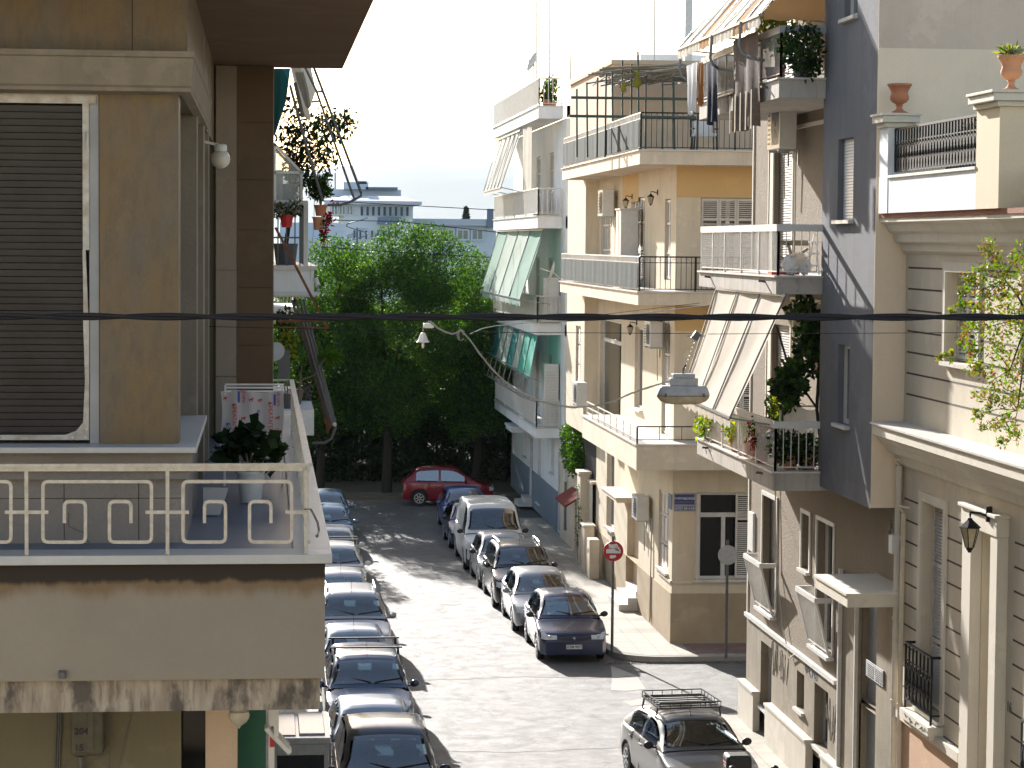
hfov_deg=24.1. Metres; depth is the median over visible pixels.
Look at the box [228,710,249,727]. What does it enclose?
ceiling lamp
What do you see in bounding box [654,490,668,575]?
window
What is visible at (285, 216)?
potted plant
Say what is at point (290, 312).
balcony plant
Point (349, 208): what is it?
window
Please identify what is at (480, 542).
parked car
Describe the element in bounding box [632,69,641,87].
gourd
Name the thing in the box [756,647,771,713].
window
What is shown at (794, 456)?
potted plant
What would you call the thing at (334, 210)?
window
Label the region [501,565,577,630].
parked car
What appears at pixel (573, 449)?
balcony plant
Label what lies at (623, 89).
gourd
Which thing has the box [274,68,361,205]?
awning
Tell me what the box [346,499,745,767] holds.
road
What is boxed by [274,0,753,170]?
sky
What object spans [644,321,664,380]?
air conditioner
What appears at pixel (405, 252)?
overhead wire
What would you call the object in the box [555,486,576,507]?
awning
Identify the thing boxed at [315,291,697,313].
service cable
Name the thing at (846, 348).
window
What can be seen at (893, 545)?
junction box
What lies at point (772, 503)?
window
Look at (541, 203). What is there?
apartment building
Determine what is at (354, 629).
parked car
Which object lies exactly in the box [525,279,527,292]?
window
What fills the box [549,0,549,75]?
tv antenna
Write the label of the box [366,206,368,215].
window
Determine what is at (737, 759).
scooter
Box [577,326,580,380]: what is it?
window
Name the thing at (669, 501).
street name sign
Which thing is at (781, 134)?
air conditioner
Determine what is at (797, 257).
plastic bag
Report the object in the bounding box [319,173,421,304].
office building
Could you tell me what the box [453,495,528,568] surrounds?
parked van
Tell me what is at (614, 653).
kerb
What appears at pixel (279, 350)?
satellite dish
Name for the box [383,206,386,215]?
window
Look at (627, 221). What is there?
cabinet
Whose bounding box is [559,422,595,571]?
garden wall
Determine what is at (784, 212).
balcony door
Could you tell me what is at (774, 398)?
potted plant
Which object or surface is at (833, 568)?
apartment building
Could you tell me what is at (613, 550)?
road sign
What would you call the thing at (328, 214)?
blossom
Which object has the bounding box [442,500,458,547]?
parked car
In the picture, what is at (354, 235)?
spiral staircase
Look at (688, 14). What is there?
chimney
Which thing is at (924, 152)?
balustrade
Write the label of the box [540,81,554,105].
potted plant
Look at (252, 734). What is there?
green door
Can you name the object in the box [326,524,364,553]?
parked car
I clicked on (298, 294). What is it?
drain pipe
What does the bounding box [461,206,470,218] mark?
cypress tree
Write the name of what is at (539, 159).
window
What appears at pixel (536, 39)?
tv antenna
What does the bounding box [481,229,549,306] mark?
awning
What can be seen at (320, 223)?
potted plant
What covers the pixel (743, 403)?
window
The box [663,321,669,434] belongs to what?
window
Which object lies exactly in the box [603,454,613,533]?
window
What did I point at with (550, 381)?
storage cupboard
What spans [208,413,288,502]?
potted plant
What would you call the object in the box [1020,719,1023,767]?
window railing
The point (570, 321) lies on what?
service cable
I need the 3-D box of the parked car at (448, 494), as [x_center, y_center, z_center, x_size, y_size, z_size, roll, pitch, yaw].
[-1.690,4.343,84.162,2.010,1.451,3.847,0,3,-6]
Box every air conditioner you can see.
[573,381,589,414]
[598,190,615,246]
[632,493,650,550]
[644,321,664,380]
[767,112,798,197]
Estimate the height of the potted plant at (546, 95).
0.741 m
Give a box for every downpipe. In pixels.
[890,458,902,767]
[896,505,909,767]
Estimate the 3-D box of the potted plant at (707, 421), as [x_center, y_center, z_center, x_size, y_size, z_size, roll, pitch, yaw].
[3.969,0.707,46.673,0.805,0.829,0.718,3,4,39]
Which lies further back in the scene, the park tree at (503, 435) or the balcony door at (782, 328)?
the park tree at (503, 435)
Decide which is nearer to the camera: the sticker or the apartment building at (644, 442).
the sticker
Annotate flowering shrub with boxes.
[935,236,1023,449]
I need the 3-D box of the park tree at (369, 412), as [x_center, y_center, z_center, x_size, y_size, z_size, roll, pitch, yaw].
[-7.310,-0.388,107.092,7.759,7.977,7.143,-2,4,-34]
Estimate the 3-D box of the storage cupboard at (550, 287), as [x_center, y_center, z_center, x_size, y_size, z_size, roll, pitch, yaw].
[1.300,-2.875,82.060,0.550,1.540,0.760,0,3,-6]
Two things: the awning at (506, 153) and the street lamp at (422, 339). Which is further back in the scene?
the awning at (506, 153)
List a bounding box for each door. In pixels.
[238,710,265,767]
[603,320,620,414]
[633,197,644,279]
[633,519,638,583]
[776,324,790,415]
[778,151,791,270]
[782,20,793,76]
[866,607,876,767]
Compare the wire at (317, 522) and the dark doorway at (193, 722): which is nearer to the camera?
the wire at (317, 522)
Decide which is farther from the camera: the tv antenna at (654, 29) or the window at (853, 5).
the tv antenna at (654, 29)
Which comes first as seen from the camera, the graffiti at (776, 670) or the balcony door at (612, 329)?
the graffiti at (776, 670)
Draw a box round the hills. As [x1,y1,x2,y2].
[274,160,513,245]
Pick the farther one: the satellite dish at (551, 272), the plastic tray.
the satellite dish at (551, 272)
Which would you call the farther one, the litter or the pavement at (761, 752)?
the litter
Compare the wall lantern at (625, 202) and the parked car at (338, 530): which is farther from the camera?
the parked car at (338, 530)
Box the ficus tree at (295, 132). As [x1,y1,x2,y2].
[274,96,360,264]
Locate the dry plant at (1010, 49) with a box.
[993,41,1023,61]
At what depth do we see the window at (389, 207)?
229.24 m
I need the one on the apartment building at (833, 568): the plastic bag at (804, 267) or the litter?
the plastic bag at (804, 267)
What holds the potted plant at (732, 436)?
on the apartment building at (833, 568)
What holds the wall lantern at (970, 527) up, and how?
attached to the ornate house at (964, 614)
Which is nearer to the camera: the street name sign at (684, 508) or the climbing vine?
the climbing vine
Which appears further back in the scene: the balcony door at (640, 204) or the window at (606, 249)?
the window at (606, 249)
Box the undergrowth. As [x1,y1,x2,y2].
[307,396,511,482]
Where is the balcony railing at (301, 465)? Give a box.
[0,379,311,554]
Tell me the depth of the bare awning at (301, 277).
37.34 m
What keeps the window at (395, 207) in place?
in the office building at (376, 214)
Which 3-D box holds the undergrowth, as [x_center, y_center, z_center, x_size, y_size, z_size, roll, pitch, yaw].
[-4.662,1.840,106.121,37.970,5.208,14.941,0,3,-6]
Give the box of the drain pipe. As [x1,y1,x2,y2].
[274,277,320,296]
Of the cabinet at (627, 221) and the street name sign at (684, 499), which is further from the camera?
the cabinet at (627, 221)
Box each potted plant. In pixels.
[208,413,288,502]
[274,199,302,227]
[304,169,334,215]
[312,216,335,246]
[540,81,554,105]
[540,85,553,105]
[541,77,556,105]
[543,76,556,105]
[546,74,560,105]
[692,415,728,440]
[700,414,717,441]
[720,416,753,450]
[743,413,777,461]
[753,396,778,440]
[758,0,797,79]
[764,387,794,462]
[765,429,816,468]
[775,20,827,82]
[792,432,818,469]
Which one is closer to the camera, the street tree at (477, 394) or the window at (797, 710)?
the window at (797, 710)
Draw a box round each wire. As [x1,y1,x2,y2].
[209,326,990,333]
[303,508,319,537]
[322,247,489,257]
[332,220,499,232]
[333,201,492,209]
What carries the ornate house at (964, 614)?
on the pavement at (761, 752)
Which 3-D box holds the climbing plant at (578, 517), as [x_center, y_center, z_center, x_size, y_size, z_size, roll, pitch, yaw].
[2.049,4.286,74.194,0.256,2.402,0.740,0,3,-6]
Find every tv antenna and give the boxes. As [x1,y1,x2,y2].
[510,3,543,83]
[536,0,536,105]
[545,0,546,90]
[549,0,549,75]
[654,0,654,59]
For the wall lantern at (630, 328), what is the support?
attached to the apartment building at (644, 442)
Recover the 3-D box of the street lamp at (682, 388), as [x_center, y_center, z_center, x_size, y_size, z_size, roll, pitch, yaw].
[2.317,-0.221,32.452,0.730,1.000,0.300,0,3,-6]
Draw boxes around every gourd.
[620,55,626,92]
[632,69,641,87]
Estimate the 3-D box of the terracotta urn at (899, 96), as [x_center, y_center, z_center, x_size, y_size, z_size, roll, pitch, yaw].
[5.900,-4.340,36.556,0.372,0.461,0.372,0,3,-6]
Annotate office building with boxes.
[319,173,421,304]
[413,209,495,299]
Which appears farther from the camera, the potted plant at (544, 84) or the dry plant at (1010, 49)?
the potted plant at (544, 84)
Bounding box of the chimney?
[683,0,692,60]
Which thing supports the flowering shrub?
on the ornate house at (964, 614)
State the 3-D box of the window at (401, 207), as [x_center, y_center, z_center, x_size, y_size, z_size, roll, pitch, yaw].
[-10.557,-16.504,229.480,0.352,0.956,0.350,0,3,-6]
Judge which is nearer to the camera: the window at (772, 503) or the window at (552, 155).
the window at (772, 503)
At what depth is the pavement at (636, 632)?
65.25 m
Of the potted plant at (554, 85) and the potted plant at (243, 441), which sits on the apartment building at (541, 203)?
the potted plant at (554, 85)
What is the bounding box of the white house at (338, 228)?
[279,219,347,303]
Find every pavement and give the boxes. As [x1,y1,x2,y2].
[266,709,311,767]
[519,519,745,654]
[721,716,787,767]
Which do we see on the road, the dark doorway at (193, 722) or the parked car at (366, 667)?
the parked car at (366, 667)
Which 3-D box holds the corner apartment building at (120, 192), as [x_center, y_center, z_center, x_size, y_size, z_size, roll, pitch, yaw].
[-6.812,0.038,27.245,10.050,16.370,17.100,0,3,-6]
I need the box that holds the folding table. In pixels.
[772,240,808,270]
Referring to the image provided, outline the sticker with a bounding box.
[270,737,274,746]
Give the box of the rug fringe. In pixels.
[729,89,751,133]
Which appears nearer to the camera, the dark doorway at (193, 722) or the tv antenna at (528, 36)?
the dark doorway at (193, 722)
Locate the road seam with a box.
[411,676,620,751]
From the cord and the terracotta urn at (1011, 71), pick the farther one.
the cord
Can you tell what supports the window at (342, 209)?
in the office building at (376, 214)
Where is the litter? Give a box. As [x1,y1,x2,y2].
[600,660,745,664]
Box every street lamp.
[417,312,433,347]
[656,331,709,404]
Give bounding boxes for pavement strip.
[683,643,746,653]
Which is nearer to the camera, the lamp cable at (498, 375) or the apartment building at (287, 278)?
the lamp cable at (498, 375)
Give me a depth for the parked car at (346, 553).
67.35 m
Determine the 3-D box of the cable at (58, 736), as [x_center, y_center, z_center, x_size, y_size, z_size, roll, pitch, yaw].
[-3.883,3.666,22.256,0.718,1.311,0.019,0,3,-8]
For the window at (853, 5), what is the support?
in the apartment building at (833, 568)
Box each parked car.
[318,488,354,514]
[320,614,399,695]
[320,637,419,712]
[321,503,357,531]
[325,536,370,573]
[325,559,379,591]
[325,579,396,642]
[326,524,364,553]
[327,694,427,765]
[329,712,450,767]
[403,465,493,505]
[436,485,483,529]
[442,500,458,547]
[469,530,522,586]
[482,535,557,606]
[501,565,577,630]
[524,584,607,658]
[620,688,758,767]
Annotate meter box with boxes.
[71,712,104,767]
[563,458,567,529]
[587,537,599,578]
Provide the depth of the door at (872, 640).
40.35 m
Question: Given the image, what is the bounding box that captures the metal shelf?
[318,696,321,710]
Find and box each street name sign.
[668,493,671,509]
[673,493,695,504]
[674,506,694,510]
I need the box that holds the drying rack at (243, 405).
[220,384,283,486]
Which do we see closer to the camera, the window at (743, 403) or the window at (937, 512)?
the window at (937, 512)
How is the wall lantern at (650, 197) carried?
attached to the apartment building at (644, 442)
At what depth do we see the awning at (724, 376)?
42.95 m
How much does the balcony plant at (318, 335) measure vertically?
1.298 m
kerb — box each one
[343,492,520,498]
[519,518,745,661]
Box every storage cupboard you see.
[541,277,558,322]
[542,363,558,426]
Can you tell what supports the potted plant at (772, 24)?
on the apartment building at (833, 568)
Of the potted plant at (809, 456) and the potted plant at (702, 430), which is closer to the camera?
the potted plant at (809, 456)
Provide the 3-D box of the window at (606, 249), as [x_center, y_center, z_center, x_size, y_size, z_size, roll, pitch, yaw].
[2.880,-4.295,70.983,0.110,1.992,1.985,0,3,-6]
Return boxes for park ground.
[312,432,516,491]
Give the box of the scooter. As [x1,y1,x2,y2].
[723,752,778,767]
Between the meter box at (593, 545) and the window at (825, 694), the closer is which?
the window at (825, 694)
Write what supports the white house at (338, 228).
on the terrain
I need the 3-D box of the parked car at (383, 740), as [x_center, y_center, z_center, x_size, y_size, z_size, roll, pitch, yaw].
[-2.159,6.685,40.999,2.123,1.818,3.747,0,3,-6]
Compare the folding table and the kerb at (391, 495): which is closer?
the folding table
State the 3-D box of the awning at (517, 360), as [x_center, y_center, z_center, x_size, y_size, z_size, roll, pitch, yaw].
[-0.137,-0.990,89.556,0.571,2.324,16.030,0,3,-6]
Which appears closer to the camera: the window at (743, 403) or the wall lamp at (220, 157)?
the wall lamp at (220, 157)
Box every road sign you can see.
[603,536,622,650]
[718,540,737,657]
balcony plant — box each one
[274,304,298,391]
[274,324,300,408]
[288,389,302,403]
[290,352,318,404]
[297,322,324,384]
[559,423,585,478]
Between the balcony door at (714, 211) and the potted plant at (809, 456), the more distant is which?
the balcony door at (714, 211)
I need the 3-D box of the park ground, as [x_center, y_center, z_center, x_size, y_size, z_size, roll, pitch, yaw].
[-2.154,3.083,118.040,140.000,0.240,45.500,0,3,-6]
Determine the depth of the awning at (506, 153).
89.25 m
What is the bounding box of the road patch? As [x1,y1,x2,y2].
[611,666,737,714]
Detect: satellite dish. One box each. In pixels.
[274,342,284,360]
[527,52,536,80]
[540,262,566,281]
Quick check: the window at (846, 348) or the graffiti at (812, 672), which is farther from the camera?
the graffiti at (812, 672)
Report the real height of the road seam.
0.001 m
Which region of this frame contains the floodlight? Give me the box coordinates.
[264,710,291,754]
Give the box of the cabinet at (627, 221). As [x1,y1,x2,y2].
[615,208,639,275]
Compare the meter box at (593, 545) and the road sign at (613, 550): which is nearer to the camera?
the road sign at (613, 550)
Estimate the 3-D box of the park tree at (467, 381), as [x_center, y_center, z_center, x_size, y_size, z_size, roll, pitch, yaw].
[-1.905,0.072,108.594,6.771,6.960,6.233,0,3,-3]
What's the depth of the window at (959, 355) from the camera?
34.64 m
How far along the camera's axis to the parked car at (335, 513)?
77.65 m
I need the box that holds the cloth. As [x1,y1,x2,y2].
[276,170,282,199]
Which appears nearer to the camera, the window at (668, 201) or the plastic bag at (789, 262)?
the plastic bag at (789, 262)
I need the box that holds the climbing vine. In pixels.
[766,294,820,436]
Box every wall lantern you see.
[622,194,632,207]
[627,320,636,334]
[647,190,657,205]
[959,506,992,552]
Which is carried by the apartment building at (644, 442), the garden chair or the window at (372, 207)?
the garden chair
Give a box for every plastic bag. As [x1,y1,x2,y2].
[780,254,799,274]
[792,251,807,266]
[796,259,813,274]
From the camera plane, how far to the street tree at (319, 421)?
92.81 m
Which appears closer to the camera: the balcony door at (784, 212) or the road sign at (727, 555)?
the balcony door at (784, 212)
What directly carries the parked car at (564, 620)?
on the road
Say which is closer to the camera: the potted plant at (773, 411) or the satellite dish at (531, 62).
the potted plant at (773, 411)
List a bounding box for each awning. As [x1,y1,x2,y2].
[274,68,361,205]
[274,227,328,328]
[291,299,336,444]
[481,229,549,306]
[483,126,531,195]
[483,321,539,401]
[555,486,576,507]
[677,0,824,83]
[683,287,787,427]
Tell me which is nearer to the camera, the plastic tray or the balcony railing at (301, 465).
the balcony railing at (301, 465)
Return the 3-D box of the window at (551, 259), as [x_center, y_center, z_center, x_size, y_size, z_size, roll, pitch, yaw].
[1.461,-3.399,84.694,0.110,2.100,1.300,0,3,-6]
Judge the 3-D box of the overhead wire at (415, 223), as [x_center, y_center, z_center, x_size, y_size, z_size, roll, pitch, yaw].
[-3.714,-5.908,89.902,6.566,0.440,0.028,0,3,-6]
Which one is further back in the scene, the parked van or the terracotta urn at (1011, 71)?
the parked van
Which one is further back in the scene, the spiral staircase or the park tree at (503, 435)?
the spiral staircase
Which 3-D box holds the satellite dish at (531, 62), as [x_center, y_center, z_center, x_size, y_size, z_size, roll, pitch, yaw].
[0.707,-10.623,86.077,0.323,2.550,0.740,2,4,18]
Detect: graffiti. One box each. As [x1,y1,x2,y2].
[768,640,787,684]
[805,666,816,679]
[826,698,835,739]
[904,713,927,732]
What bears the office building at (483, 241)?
on the terrain
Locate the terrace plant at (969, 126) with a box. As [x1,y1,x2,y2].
[963,120,976,132]
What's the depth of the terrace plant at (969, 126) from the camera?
33.91 m
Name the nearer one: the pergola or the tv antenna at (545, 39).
the pergola
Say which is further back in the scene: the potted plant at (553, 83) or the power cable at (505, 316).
the potted plant at (553, 83)
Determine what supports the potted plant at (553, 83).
on the apartment building at (541, 203)
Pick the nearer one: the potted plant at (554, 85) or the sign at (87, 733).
the sign at (87, 733)
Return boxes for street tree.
[274,233,395,487]
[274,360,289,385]
[313,217,488,492]
[415,250,512,479]
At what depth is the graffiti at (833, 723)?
42.49 m
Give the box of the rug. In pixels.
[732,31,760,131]
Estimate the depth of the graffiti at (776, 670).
47.05 m
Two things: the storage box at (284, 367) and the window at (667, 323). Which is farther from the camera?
the window at (667, 323)
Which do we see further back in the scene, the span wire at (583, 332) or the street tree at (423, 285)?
the street tree at (423, 285)
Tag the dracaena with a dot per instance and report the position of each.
(330, 356)
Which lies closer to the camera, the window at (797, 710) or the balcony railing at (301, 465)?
the balcony railing at (301, 465)
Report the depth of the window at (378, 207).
229.13 m
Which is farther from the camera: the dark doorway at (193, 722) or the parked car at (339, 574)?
the parked car at (339, 574)
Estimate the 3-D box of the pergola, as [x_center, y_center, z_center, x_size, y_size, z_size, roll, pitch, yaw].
[4.013,-7.465,64.849,5.302,2.802,3.557,0,3,-6]
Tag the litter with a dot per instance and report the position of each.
(663, 662)
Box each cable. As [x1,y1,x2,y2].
[0,312,1023,320]
[54,712,131,767]
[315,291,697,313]
[425,312,668,408]
[470,305,709,333]
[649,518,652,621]
[775,491,793,657]
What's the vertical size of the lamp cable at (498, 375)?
1.299 m
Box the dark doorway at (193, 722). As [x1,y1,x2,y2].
[182,711,205,767]
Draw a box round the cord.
[310,162,314,276]
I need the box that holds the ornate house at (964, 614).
[870,89,1023,767]
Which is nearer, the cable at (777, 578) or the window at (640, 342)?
the cable at (777, 578)
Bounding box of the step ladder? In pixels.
[805,234,819,274]
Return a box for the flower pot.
[743,442,748,454]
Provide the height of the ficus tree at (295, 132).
2.753 m
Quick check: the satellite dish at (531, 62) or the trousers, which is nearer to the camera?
the trousers
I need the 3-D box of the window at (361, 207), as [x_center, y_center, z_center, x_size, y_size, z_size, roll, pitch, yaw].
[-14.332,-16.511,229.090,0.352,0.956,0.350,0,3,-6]
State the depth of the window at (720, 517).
59.57 m
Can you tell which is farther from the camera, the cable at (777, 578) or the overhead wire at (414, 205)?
the overhead wire at (414, 205)
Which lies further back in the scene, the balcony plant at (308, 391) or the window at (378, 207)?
the window at (378, 207)
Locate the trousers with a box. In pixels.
[706,59,717,124]
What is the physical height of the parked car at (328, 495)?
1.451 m
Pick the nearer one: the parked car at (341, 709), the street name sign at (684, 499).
the parked car at (341, 709)
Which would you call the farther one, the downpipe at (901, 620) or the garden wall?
the garden wall
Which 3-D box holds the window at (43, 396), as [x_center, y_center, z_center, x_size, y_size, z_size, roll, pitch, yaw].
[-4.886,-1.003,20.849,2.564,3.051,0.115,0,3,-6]
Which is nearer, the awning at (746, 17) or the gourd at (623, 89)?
the awning at (746, 17)
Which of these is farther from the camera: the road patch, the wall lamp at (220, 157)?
the road patch
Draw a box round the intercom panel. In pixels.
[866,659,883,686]
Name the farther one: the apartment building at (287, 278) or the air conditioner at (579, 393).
the air conditioner at (579, 393)
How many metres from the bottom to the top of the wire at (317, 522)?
0.245 m
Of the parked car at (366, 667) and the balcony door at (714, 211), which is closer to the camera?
the parked car at (366, 667)
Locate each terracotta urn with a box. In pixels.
[887,83,911,112]
[997,54,1023,88]
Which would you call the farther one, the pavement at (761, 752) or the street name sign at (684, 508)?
the street name sign at (684, 508)
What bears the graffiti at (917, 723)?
attached to the ornate house at (964, 614)
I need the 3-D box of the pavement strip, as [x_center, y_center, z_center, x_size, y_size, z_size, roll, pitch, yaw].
[7.110,6.477,59.000,5.700,0.001,1.450,0,3,-6]
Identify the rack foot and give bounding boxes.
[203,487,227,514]
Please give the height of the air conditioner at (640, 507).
1.520 m
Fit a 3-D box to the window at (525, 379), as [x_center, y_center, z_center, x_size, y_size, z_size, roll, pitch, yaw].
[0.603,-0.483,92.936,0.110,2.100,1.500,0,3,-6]
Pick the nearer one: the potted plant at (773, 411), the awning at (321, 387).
the awning at (321, 387)
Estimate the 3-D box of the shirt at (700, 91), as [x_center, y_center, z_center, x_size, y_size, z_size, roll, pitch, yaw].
[3.581,-5.685,45.602,0.083,0.829,0.500,0,3,-6]
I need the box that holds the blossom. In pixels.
[323,211,331,218]
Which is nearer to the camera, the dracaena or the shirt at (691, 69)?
the dracaena
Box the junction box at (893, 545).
[888,520,899,553]
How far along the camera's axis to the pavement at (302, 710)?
50.24 m
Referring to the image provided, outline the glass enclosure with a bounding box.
[274,143,302,202]
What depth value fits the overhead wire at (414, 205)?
89.84 m
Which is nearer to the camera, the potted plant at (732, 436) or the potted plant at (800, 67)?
the potted plant at (800, 67)
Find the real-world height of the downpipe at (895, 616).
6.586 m
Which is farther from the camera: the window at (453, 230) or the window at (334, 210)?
the window at (453, 230)
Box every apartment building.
[0,0,372,767]
[274,201,316,434]
[492,54,707,532]
[559,59,752,642]
[695,0,1023,767]
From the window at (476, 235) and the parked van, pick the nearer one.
the parked van
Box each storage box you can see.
[278,349,289,378]
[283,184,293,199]
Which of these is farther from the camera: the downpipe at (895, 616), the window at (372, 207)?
the window at (372, 207)
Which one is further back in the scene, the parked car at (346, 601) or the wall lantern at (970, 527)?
the parked car at (346, 601)
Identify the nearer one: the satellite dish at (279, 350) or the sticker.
the sticker
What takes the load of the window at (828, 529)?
in the apartment building at (833, 568)
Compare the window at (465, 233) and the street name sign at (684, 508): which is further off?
the window at (465, 233)
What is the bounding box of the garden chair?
[690,119,718,149]
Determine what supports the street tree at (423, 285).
on the park ground
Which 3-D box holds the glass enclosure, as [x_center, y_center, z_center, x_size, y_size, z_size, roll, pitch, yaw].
[-3.601,-3.364,38.503,0.465,0.940,1.640,0,3,-6]
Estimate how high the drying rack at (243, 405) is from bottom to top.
1.090 m
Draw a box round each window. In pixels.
[0,93,99,443]
[277,755,323,767]
[331,206,337,214]
[339,205,345,214]
[346,205,352,214]
[360,206,363,215]
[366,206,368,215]
[371,206,374,215]
[377,206,380,215]
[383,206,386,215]
[388,206,391,215]
[394,206,397,215]
[400,206,403,215]
[405,206,408,215]
[441,228,454,240]
[456,229,469,240]
[470,229,483,240]
[524,377,526,393]
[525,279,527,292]
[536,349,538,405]
[537,257,539,313]
[538,157,540,213]
[550,153,553,211]
[550,258,552,276]
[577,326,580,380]
[603,218,610,261]
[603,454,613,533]
[631,328,642,412]
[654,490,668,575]
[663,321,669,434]
[666,199,670,279]
[693,492,747,581]
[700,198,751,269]
[720,331,749,428]
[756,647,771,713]
[757,499,775,616]
[792,706,804,716]
[796,567,809,575]
[809,689,827,753]
[811,524,832,656]
[831,138,853,223]
[831,345,849,429]
[838,0,857,23]
[912,506,942,725]
[939,273,977,369]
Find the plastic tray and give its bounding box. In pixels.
[768,272,799,274]
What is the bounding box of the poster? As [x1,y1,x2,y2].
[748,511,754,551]
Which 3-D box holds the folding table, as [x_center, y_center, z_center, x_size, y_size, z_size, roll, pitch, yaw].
[4.785,-2.182,41.269,0.642,0.577,0.085,0,3,-6]
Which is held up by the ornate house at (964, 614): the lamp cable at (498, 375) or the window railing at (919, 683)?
the window railing at (919, 683)
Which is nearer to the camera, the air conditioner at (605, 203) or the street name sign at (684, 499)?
the street name sign at (684, 499)
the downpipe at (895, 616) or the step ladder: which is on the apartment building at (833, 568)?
the step ladder
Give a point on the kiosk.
(306, 735)
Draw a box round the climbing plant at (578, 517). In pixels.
[574,484,581,560]
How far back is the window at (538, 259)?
88.81 m
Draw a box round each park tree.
[304,297,409,462]
[352,310,482,467]
[421,333,505,459]
[482,361,511,451]
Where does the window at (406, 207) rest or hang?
in the office building at (376, 214)
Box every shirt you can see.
[686,62,696,114]
[698,62,703,106]
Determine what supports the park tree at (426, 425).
on the park ground
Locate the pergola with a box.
[569,51,735,156]
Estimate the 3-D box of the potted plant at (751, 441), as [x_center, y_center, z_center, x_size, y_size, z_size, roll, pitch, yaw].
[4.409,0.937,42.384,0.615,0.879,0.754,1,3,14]
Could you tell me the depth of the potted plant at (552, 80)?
82.44 m
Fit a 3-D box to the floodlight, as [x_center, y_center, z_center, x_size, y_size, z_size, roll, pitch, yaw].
[-2.076,2.982,21.300,0.240,0.601,0.226,0,3,-6]
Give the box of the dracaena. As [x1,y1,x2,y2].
[298,344,343,404]
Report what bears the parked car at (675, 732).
on the road
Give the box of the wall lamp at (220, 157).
[205,141,229,168]
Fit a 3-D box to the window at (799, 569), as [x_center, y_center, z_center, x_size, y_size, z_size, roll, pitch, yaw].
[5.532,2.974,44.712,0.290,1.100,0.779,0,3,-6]
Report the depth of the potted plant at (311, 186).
37.62 m
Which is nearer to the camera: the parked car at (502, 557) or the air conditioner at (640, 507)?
the air conditioner at (640, 507)
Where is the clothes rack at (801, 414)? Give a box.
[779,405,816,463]
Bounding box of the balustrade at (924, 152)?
[894,114,976,172]
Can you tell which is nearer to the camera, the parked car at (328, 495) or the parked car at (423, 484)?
the parked car at (328, 495)
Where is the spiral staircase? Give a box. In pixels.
[346,217,367,257]
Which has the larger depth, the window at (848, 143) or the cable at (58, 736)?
the window at (848, 143)
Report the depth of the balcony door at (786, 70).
46.72 m
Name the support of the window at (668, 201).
in the apartment building at (644, 442)
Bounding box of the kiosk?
[268,711,330,767]
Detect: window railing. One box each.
[904,641,940,725]
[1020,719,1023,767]

